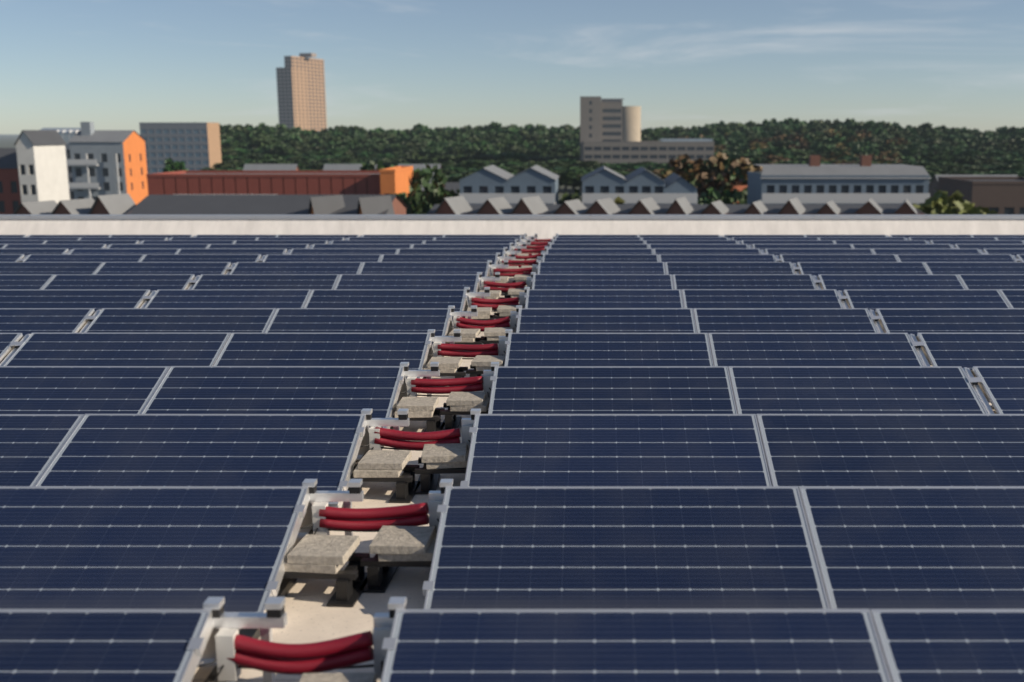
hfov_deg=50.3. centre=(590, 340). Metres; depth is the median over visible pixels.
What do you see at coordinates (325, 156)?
forest tree
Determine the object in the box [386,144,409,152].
forest tree
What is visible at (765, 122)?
forest tree
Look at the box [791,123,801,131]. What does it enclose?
forest tree
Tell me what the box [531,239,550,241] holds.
conduit
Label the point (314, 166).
forest tree
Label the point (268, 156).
forest tree
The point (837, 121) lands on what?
forest tree
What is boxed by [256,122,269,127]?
forest tree
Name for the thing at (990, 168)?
forest tree
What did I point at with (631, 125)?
cylinder tower
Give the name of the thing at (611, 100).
complex roof canopy
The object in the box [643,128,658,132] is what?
forest tree
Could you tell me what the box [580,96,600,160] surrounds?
tower
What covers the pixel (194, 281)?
joint rail
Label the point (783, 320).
solar panel
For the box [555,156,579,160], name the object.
forest tree
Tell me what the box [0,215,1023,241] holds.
roof parapet wall
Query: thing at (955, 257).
solar panel
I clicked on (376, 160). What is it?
forest tree
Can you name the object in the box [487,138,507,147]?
forest tree
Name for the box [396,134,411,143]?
forest tree
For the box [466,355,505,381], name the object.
ballast
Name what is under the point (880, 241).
solar panel
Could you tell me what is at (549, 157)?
forest tree
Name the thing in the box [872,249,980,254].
solar panel
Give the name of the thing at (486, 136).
forest tree
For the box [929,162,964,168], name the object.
forest tree
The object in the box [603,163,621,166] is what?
forest tree
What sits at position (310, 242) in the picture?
solar panel
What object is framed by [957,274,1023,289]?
solar panel
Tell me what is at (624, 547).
solar panel
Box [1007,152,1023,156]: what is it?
forest tree
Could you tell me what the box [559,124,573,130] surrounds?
forest tree
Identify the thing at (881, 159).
forest tree
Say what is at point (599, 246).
solar panel
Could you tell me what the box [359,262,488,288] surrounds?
solar panel
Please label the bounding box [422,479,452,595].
mounting bracket
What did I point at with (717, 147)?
forest tree
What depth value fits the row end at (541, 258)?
18.81 m
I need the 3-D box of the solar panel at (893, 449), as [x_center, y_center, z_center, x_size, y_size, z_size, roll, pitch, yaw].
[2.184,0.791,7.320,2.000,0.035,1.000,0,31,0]
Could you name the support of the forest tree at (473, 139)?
on the ground
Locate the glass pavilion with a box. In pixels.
[659,139,712,140]
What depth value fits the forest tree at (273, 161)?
419.81 m
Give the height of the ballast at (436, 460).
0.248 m
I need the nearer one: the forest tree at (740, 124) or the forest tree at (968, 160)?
the forest tree at (968, 160)
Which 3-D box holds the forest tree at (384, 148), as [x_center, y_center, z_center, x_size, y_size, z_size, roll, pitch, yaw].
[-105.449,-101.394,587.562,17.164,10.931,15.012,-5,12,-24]
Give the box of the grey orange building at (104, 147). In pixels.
[68,130,147,204]
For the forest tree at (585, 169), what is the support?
on the ground
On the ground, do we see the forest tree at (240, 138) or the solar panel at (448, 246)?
the forest tree at (240, 138)
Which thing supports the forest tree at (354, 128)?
on the ground
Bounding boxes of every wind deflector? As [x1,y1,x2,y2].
[0,336,931,364]
[77,312,884,334]
[139,292,849,310]
[187,277,822,291]
[201,632,216,658]
[298,509,312,532]
[358,435,369,454]
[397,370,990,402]
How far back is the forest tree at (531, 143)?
600.57 m
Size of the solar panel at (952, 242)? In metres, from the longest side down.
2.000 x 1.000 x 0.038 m
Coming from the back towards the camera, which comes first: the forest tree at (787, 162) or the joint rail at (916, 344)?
the forest tree at (787, 162)
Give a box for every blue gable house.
[460,165,513,192]
[507,165,558,203]
[581,166,627,192]
[624,167,665,192]
[663,173,696,192]
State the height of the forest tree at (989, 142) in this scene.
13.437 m
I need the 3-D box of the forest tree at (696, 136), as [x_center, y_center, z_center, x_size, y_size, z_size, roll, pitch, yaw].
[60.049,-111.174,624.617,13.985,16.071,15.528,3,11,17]
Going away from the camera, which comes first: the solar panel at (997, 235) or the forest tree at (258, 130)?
the solar panel at (997, 235)
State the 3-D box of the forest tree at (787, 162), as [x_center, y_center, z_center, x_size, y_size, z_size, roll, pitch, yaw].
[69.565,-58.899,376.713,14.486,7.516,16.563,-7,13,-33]
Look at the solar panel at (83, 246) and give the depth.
21.89 m
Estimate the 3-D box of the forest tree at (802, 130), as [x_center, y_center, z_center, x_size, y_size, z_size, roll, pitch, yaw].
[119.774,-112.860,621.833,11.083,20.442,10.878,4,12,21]
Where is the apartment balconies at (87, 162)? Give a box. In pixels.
[66,154,119,197]
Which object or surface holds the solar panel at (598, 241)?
on the roof
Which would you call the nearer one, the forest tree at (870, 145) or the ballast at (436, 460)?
the ballast at (436, 460)
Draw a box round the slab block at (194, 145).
[139,122,221,173]
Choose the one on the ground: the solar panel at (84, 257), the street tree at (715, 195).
the street tree at (715, 195)
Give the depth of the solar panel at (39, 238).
25.12 m
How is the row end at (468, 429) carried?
on the roof
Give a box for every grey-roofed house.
[243,164,299,169]
[323,164,376,169]
[398,164,445,191]
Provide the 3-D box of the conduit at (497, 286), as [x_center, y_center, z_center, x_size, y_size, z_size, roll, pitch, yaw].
[-1.229,-0.780,15.618,0.621,0.171,0.089,1,7,0]
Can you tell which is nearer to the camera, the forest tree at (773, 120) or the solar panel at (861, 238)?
the solar panel at (861, 238)
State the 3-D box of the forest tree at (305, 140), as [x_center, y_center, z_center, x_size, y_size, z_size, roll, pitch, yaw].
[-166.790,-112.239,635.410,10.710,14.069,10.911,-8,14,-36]
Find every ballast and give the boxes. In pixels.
[283,534,369,606]
[299,672,376,681]
[350,450,419,502]
[360,526,436,592]
[392,397,444,431]
[415,443,468,493]
[424,357,467,385]
[440,392,489,429]
[445,328,484,344]
[463,307,495,325]
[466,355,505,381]
[475,290,504,311]
[480,327,512,343]
[490,276,509,295]
[493,305,515,318]
[500,266,519,282]
[504,288,524,299]
[513,274,530,284]
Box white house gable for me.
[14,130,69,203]
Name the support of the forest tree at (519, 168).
on the ground
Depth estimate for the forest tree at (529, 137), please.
613.12 m
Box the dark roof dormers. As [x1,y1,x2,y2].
[173,194,277,194]
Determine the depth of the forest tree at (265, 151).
548.73 m
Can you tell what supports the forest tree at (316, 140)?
on the ground
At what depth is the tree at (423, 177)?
137.37 m
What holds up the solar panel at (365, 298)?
on the roof
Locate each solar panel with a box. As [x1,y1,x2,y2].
[0,235,25,236]
[0,237,80,239]
[0,240,46,243]
[0,248,68,256]
[0,254,23,261]
[0,262,103,273]
[0,274,54,289]
[0,289,149,311]
[0,308,94,335]
[0,333,22,360]
[0,366,169,413]
[0,414,84,485]
[0,486,308,612]
[0,609,211,681]
[3,244,105,250]
[3,333,230,366]
[23,254,144,261]
[28,235,110,236]
[35,414,365,507]
[43,274,194,291]
[44,240,138,245]
[70,249,179,253]
[79,237,167,241]
[84,308,276,332]
[95,262,230,276]
[108,244,209,248]
[110,235,192,238]
[140,254,260,264]
[141,240,234,243]
[141,366,403,428]
[144,289,311,307]
[170,237,257,240]
[177,249,286,256]
[192,274,339,288]
[195,235,276,236]
[207,244,308,250]
[213,333,430,379]
[230,262,362,273]
[234,240,327,245]
[257,237,344,241]
[263,254,381,261]
[265,308,450,344]
[277,235,358,237]
[290,249,397,253]
[304,289,466,320]
[312,244,411,248]
[331,240,423,243]
[334,274,478,304]
[348,237,434,240]
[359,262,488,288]
[362,235,443,236]
[380,254,497,274]
[381,609,890,681]
[397,248,504,268]
[411,244,510,255]
[424,240,516,250]
[424,486,829,608]
[434,237,520,245]
[444,235,524,241]
[465,414,771,485]
[488,366,736,413]
[504,333,713,365]
[516,308,696,332]
[525,289,683,307]
[532,274,673,288]
[538,262,665,273]
[542,254,658,261]
[546,249,653,253]
[550,244,648,248]
[552,240,644,243]
[555,237,640,239]
[557,235,637,236]
[638,235,719,236]
[641,237,727,239]
[645,240,737,243]
[649,244,747,248]
[653,248,760,254]
[659,254,775,261]
[665,262,794,274]
[672,274,816,289]
[682,289,843,307]
[693,308,877,332]
[708,333,923,365]
[723,235,804,238]
[728,366,986,413]
[732,237,818,241]
[741,240,834,245]
[752,244,852,250]
[756,414,1023,487]
[765,249,873,256]
[780,254,898,264]
[797,262,929,276]
[799,486,1023,609]
[805,235,886,236]
[818,237,905,239]
[818,274,965,291]
[834,240,927,243]
[844,289,1010,311]
[851,244,951,248]
[870,609,1023,681]
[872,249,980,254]
[876,308,1023,335]
[890,235,971,238]
[896,254,1016,261]
[909,237,996,241]
[917,333,1023,369]
[924,262,1023,273]
[930,240,1023,245]
[955,244,1023,250]
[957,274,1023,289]
[972,235,1023,236]
[972,366,1023,413]
[983,249,1023,256]
[995,237,1023,239]
[999,289,1023,307]
[1017,254,1023,261]
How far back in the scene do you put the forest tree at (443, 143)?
597.00 m
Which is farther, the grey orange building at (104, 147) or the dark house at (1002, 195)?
the grey orange building at (104, 147)
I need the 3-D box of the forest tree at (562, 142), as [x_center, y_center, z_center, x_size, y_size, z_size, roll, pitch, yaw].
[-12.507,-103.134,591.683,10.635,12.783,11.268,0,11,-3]
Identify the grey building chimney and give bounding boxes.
[80,122,94,135]
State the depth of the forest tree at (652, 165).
421.24 m
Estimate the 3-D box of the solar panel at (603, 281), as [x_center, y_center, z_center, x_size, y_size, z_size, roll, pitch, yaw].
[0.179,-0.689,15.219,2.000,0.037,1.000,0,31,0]
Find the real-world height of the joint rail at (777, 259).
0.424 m
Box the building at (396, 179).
[379,166,412,196]
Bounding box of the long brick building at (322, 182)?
[146,170,380,194]
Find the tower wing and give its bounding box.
[276,67,309,129]
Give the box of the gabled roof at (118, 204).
[12,193,135,214]
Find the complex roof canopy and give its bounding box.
[601,99,623,101]
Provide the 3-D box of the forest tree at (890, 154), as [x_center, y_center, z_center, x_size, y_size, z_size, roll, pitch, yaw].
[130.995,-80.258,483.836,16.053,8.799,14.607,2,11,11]
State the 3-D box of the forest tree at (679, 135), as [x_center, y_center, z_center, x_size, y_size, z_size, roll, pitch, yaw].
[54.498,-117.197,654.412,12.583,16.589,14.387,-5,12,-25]
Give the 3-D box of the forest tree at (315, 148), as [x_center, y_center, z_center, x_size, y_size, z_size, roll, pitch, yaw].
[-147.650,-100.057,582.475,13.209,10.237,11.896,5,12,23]
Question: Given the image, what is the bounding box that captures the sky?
[0,0,1023,133]
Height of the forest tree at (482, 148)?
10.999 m
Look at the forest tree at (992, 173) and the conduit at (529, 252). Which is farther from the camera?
the forest tree at (992, 173)
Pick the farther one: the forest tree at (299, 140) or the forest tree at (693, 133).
the forest tree at (693, 133)
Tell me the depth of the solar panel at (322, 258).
18.67 m
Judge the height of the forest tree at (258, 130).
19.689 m
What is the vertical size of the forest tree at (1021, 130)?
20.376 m
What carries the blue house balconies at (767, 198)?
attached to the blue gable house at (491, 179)
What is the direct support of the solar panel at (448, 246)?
on the roof
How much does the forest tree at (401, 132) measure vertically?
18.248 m
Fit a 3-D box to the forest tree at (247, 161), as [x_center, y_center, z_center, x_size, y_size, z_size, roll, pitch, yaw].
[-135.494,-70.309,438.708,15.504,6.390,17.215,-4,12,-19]
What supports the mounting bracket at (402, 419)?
on the roof
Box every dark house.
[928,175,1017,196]
[938,177,1023,214]
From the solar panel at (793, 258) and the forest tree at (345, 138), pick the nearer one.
the solar panel at (793, 258)
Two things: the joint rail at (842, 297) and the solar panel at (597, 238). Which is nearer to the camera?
the joint rail at (842, 297)
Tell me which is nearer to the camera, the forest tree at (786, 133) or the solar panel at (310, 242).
the solar panel at (310, 242)
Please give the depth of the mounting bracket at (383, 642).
4.59 m
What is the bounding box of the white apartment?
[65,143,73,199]
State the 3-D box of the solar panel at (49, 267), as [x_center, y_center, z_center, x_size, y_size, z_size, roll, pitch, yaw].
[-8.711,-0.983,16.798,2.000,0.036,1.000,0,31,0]
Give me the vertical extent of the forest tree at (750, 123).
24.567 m
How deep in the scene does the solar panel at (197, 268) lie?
17.03 m
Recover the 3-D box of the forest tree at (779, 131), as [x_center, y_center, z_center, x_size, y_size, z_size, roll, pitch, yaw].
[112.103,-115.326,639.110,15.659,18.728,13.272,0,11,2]
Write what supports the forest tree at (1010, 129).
on the ground
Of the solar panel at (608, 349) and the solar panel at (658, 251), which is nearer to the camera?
the solar panel at (608, 349)
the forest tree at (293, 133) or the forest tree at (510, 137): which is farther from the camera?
the forest tree at (293, 133)
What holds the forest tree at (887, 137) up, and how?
on the ground
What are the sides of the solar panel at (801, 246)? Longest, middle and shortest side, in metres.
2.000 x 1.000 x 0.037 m
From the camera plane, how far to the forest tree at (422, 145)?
585.84 m
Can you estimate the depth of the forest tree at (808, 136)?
579.70 m
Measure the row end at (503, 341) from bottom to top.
0.460 m
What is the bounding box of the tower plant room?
[299,53,315,56]
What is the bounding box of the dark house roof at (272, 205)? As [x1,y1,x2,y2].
[125,195,408,214]
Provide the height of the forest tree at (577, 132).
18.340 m
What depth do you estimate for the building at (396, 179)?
126.72 m
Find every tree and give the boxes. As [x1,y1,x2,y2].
[163,158,188,171]
[200,167,226,169]
[212,163,233,168]
[220,124,234,133]
[220,134,232,140]
[221,140,243,147]
[221,147,238,155]
[221,155,237,161]
[222,160,247,167]
[224,129,235,136]
[231,124,247,131]
[232,162,251,168]
[233,129,245,134]
[233,148,250,156]
[234,133,255,142]
[241,135,259,142]
[243,141,257,149]
[245,159,261,163]
[246,127,265,137]
[247,137,275,147]
[251,133,273,141]
[252,145,281,154]
[252,159,291,163]
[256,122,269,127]
[260,154,281,159]
[265,126,277,133]
[268,145,296,155]
[274,124,288,129]
[277,128,301,138]
[280,136,298,143]
[285,157,310,164]
[287,136,303,143]
[288,141,305,150]
[289,126,302,131]
[294,151,307,155]
[297,150,327,156]
[299,133,311,138]
[299,137,309,144]
[301,163,328,169]
[303,129,316,135]
[304,156,323,163]
[306,145,325,151]
[309,135,327,144]
[310,159,342,163]
[321,135,341,143]
[322,154,339,158]
[324,141,347,151]
[326,147,349,156]
[326,155,346,159]
[327,127,342,133]
[330,131,344,136]
[331,147,354,156]
[334,125,348,133]
[337,135,355,144]
[337,156,361,163]
[348,130,365,136]
[349,125,367,134]
[349,136,360,142]
[352,150,372,157]
[355,143,384,152]
[358,152,374,157]
[359,157,379,162]
[360,160,420,184]
[364,133,377,139]
[367,138,389,145]
[369,158,393,165]
[372,127,385,133]
[372,133,389,138]
[374,153,392,158]
[382,143,393,152]
[383,158,408,165]
[384,129,396,134]
[385,137,396,144]
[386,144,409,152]
[390,189,431,214]
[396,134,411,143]
[397,130,408,135]
[397,149,420,154]
[400,154,417,163]
[406,129,417,135]
[406,155,433,163]
[406,189,447,214]
[407,135,429,143]
[409,164,459,210]
[411,129,425,135]
[412,123,428,129]
[414,143,428,146]
[416,153,443,163]
[419,146,444,155]
[425,129,437,134]
[425,133,442,141]
[426,142,443,148]
[431,127,446,131]
[434,138,453,143]
[434,161,456,168]
[437,141,450,145]
[439,155,463,162]
[440,131,452,138]
[440,150,449,154]
[441,142,460,150]
[442,169,459,174]
[443,126,457,132]
[446,167,476,171]
[446,175,466,181]
[452,128,469,135]
[454,160,491,168]
[459,142,475,147]
[459,171,474,178]
[460,152,493,161]
[464,135,479,143]
[465,125,478,130]
[466,145,497,153]
[469,130,484,136]
[473,132,487,137]
[474,140,489,144]
[476,164,507,169]
[478,133,498,140]
[480,124,491,131]
[485,121,501,129]
[486,151,500,154]
[486,160,498,164]
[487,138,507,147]
[490,131,505,136]
[493,153,524,160]
[495,159,521,164]
[497,147,507,152]
[499,152,528,160]
[501,125,513,129]
[502,168,517,171]
[503,134,517,141]
[504,127,523,136]
[505,139,526,146]
[505,145,528,152]
[507,165,529,170]
[514,125,524,130]
[515,163,550,166]
[517,130,530,136]
[518,143,534,149]
[521,134,539,141]
[522,156,547,161]
[522,161,551,165]
[523,123,532,130]
[523,149,537,156]
[525,141,536,149]
[527,124,545,133]
[535,127,549,133]
[536,138,559,148]
[541,130,558,136]
[541,161,570,166]
[544,155,560,159]
[547,159,576,164]
[548,134,563,140]
[550,170,579,192]
[551,126,566,132]
[553,154,574,156]
[555,144,579,155]
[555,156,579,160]
[558,170,587,191]
[558,189,581,203]
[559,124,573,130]
[559,132,573,140]
[559,140,573,145]
[559,166,595,171]
[566,175,583,191]
[568,130,579,133]
[572,160,602,167]
[573,135,579,141]
[593,165,615,168]
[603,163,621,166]
[607,166,625,169]
[613,170,630,175]
[614,196,625,203]
[616,162,648,169]
[634,161,650,165]
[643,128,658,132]
[646,131,662,140]
[648,162,667,169]
[649,137,658,140]
[650,169,663,173]
[653,127,665,134]
[657,154,712,186]
[658,169,696,186]
[660,126,669,132]
[665,133,675,138]
[668,126,683,134]
[672,133,687,138]
[675,127,688,133]
[683,134,700,138]
[688,125,699,131]
[688,129,704,136]
[696,126,717,136]
[697,172,747,203]
[697,187,738,203]
[703,152,740,173]
[705,157,762,182]
[711,120,724,127]
[712,135,727,145]
[714,145,729,152]
[716,124,731,134]
[717,149,735,154]
[721,188,746,203]
[726,145,741,150]
[727,131,746,138]
[727,138,739,144]
[728,165,759,185]
[730,150,765,158]
[731,139,747,145]
[734,122,746,128]
[741,126,754,133]
[742,142,771,150]
[744,120,757,127]
[752,127,762,130]
[755,130,771,138]
[759,155,793,163]
[761,119,770,126]
[763,123,785,131]
[764,147,793,155]
[768,118,782,123]
[771,140,795,147]
[772,129,787,137]
[774,121,787,130]
[774,160,806,163]
[778,134,789,140]
[779,131,795,135]
[782,118,798,128]
[786,143,810,149]
[787,148,810,156]
[787,156,808,162]
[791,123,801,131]
[794,126,809,133]
[799,156,820,161]
[804,122,815,132]
[804,134,813,140]
[805,161,832,163]
[806,141,836,152]
[809,120,820,125]
[811,125,824,132]
[817,152,836,158]
[818,119,833,126]
[820,129,841,137]
[820,158,849,162]
[821,125,831,131]
[821,135,846,144]
[827,149,851,155]
[829,151,858,158]
[831,123,840,129]
[833,119,841,125]
[834,143,852,150]
[836,145,847,149]
[838,122,856,132]
[842,118,858,126]
[845,141,863,147]
[845,157,859,161]
[846,134,864,142]
[850,147,874,155]
[851,123,862,130]
[851,141,878,151]
[859,122,875,130]
[864,135,883,143]
[864,150,880,156]
[868,128,883,135]
[872,151,901,159]
[872,157,903,163]
[874,121,888,127]
[874,142,889,145]
[876,129,889,134]
[877,145,895,151]
[880,133,893,137]
[880,136,893,142]
[883,125,898,134]
[889,122,902,131]
[894,147,903,152]
[895,155,914,161]
[899,130,911,135]
[901,146,921,155]
[904,127,917,134]
[904,142,927,149]
[904,161,918,165]
[908,161,932,165]
[913,188,981,214]
[915,127,923,133]
[915,152,944,161]
[917,123,932,128]
[919,132,939,139]
[920,128,937,134]
[920,165,956,172]
[922,137,943,146]
[928,173,946,178]
[929,128,946,137]
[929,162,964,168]
[936,167,964,171]
[938,125,954,131]
[943,135,963,141]
[947,129,967,137]
[947,190,998,214]
[948,149,982,157]
[950,138,967,144]
[951,156,983,164]
[953,142,968,148]
[957,170,981,173]
[962,135,984,145]
[962,165,988,171]
[965,138,985,146]
[969,132,984,137]
[971,144,993,151]
[972,156,996,164]
[979,136,993,142]
[981,166,999,171]
[983,171,1000,174]
[984,133,1006,140]
[984,138,996,145]
[991,138,1010,144]
[993,164,1023,170]
[996,126,1007,133]
[997,169,1023,174]
[999,157,1023,163]
[1000,159,1023,163]
[1004,137,1019,144]
[1005,126,1020,136]
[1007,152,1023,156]
[1008,131,1023,139]
[1009,127,1023,133]
[1009,148,1023,155]
[1015,137,1023,144]
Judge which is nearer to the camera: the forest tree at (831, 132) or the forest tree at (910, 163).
the forest tree at (910, 163)
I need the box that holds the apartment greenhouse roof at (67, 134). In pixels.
[40,128,80,142]
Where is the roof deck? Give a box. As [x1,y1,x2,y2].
[191,277,996,681]
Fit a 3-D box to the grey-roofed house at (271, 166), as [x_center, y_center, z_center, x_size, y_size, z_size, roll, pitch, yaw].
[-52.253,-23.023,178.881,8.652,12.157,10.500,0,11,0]
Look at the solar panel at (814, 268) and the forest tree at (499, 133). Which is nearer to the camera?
the solar panel at (814, 268)
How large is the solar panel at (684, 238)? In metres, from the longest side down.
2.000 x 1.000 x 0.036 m
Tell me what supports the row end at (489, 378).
on the roof
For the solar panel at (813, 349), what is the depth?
10.62 m
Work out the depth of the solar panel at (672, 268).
17.03 m
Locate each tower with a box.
[284,56,326,131]
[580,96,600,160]
[622,106,640,140]
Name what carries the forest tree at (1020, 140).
on the ground
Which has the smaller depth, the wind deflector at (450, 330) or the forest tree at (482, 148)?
the wind deflector at (450, 330)
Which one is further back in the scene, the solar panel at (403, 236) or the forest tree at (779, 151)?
the forest tree at (779, 151)
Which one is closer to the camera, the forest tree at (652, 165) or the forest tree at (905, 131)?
the forest tree at (652, 165)
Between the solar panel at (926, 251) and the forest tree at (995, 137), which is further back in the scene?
the forest tree at (995, 137)
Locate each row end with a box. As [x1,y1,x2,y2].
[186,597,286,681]
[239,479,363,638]
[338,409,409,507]
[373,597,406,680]
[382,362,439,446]
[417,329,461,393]
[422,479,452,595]
[442,305,477,356]
[460,409,480,485]
[461,287,489,328]
[476,272,499,291]
[483,362,498,409]
[486,260,508,276]
[495,253,515,268]
[499,329,511,355]
[503,247,520,255]
[509,243,525,252]
[510,305,521,332]
[515,239,530,245]
[519,287,529,307]
[520,236,533,241]
[524,234,537,241]
[526,272,535,288]
[532,260,540,273]
[537,253,544,261]
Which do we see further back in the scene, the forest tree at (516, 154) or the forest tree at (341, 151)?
the forest tree at (341, 151)
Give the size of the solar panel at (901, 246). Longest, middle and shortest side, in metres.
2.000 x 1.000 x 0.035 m
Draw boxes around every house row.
[426,196,926,215]
[444,182,459,192]
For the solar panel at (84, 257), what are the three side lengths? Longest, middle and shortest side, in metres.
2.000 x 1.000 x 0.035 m
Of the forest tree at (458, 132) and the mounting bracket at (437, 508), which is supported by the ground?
the forest tree at (458, 132)
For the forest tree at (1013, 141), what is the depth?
617.95 m
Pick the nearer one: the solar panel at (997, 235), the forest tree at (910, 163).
the solar panel at (997, 235)
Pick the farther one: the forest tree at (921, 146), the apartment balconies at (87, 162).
the forest tree at (921, 146)
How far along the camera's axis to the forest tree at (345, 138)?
627.54 m
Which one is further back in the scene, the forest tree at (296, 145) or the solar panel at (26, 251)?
the forest tree at (296, 145)
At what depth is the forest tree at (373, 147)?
577.01 m
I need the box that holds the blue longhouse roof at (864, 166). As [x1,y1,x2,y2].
[753,155,931,178]
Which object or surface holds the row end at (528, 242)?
on the roof
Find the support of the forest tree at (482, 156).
on the ground
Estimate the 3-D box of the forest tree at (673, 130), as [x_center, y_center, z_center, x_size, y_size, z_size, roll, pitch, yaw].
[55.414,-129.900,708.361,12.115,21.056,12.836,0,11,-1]
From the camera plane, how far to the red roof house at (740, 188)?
137.96 m
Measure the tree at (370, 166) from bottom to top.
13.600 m
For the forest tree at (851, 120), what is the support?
on the ground
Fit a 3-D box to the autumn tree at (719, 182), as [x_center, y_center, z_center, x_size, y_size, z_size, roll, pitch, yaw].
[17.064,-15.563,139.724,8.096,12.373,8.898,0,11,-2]
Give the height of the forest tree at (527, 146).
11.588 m
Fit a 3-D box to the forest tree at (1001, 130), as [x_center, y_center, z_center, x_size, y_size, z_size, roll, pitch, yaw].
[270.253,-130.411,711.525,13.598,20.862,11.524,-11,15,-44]
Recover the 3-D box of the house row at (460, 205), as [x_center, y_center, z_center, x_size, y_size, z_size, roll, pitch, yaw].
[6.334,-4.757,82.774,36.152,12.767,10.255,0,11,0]
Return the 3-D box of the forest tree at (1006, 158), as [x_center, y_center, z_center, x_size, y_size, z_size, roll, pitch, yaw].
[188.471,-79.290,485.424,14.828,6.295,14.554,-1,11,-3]
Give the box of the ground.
[0,134,581,200]
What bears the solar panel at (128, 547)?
on the roof
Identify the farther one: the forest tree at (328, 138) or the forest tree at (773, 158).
the forest tree at (328, 138)
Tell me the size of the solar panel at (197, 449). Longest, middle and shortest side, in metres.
2.000 x 1.000 x 0.036 m
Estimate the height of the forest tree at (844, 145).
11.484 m
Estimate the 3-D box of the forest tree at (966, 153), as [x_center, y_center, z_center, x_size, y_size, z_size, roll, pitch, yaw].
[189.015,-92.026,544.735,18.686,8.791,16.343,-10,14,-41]
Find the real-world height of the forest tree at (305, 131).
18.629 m
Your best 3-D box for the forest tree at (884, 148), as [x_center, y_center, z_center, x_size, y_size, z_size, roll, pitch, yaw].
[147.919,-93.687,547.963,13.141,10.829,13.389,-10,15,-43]
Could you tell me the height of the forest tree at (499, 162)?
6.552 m
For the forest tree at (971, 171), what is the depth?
380.38 m
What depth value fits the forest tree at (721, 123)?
689.04 m
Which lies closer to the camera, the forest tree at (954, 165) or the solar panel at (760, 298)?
the solar panel at (760, 298)
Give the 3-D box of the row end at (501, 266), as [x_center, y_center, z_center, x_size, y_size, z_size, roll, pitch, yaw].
[-1.626,-0.984,16.922,0.650,0.460,1.610,0,11,0]
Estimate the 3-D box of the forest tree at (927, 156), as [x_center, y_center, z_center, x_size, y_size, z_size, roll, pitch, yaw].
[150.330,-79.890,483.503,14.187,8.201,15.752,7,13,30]
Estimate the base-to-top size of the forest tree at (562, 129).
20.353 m
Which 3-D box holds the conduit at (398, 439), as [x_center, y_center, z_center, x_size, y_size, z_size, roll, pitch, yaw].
[-1.229,0.702,7.731,0.621,0.171,0.089,1,9,0]
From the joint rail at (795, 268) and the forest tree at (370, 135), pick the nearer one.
the joint rail at (795, 268)
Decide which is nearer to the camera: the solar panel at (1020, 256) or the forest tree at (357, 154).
the solar panel at (1020, 256)
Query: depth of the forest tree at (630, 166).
426.43 m
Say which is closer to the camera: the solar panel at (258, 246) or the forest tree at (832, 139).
the solar panel at (258, 246)
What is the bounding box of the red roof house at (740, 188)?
[707,186,747,202]
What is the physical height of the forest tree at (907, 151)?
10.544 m
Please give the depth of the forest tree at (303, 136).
657.90 m
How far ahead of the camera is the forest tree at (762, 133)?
620.81 m
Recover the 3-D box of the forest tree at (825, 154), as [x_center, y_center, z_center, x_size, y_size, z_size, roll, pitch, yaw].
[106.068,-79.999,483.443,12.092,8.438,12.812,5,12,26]
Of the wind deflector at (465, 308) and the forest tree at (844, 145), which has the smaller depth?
the wind deflector at (465, 308)
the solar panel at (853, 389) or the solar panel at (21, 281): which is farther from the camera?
the solar panel at (21, 281)
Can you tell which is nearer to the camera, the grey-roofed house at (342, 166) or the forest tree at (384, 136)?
the grey-roofed house at (342, 166)
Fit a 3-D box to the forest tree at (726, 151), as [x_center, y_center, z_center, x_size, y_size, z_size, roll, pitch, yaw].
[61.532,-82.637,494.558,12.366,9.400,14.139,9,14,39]
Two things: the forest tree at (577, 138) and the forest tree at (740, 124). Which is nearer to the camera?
the forest tree at (577, 138)
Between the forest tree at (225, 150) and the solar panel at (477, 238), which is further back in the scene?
the forest tree at (225, 150)
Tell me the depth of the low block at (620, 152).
448.26 m
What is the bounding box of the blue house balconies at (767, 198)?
[459,193,929,204]
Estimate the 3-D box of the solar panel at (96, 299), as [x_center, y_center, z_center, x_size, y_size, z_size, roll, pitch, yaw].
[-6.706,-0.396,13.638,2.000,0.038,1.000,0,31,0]
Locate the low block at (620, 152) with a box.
[584,141,713,163]
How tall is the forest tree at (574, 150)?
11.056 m
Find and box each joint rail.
[0,334,29,365]
[79,309,100,332]
[140,290,155,307]
[188,275,199,288]
[225,263,235,273]
[256,255,265,261]
[775,255,782,261]
[792,263,800,273]
[812,275,821,288]
[837,290,848,307]
[868,309,883,332]
[908,334,929,365]
[962,367,993,413]
[1012,255,1022,261]
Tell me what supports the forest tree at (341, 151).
on the ground
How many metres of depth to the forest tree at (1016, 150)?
551.48 m
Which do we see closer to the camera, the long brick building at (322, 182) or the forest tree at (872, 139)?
the long brick building at (322, 182)
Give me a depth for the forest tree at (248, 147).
582.02 m
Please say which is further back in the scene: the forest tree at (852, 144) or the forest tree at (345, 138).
the forest tree at (345, 138)
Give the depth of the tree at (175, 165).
246.89 m
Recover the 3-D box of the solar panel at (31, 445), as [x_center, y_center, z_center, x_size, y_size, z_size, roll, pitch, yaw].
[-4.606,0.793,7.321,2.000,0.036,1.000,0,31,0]
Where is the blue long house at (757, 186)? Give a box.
[747,172,929,203]
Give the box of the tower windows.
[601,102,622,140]
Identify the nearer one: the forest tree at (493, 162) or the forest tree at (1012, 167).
the forest tree at (1012, 167)
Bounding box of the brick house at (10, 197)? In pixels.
[0,148,20,214]
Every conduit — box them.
[227,631,373,674]
[319,502,428,531]
[374,427,460,450]
[411,376,483,396]
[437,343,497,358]
[456,316,509,331]
[471,297,518,309]
[483,281,525,292]
[493,267,531,278]
[502,259,536,267]
[509,253,540,259]
[514,248,544,255]
[520,244,547,248]
[527,242,547,245]
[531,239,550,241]

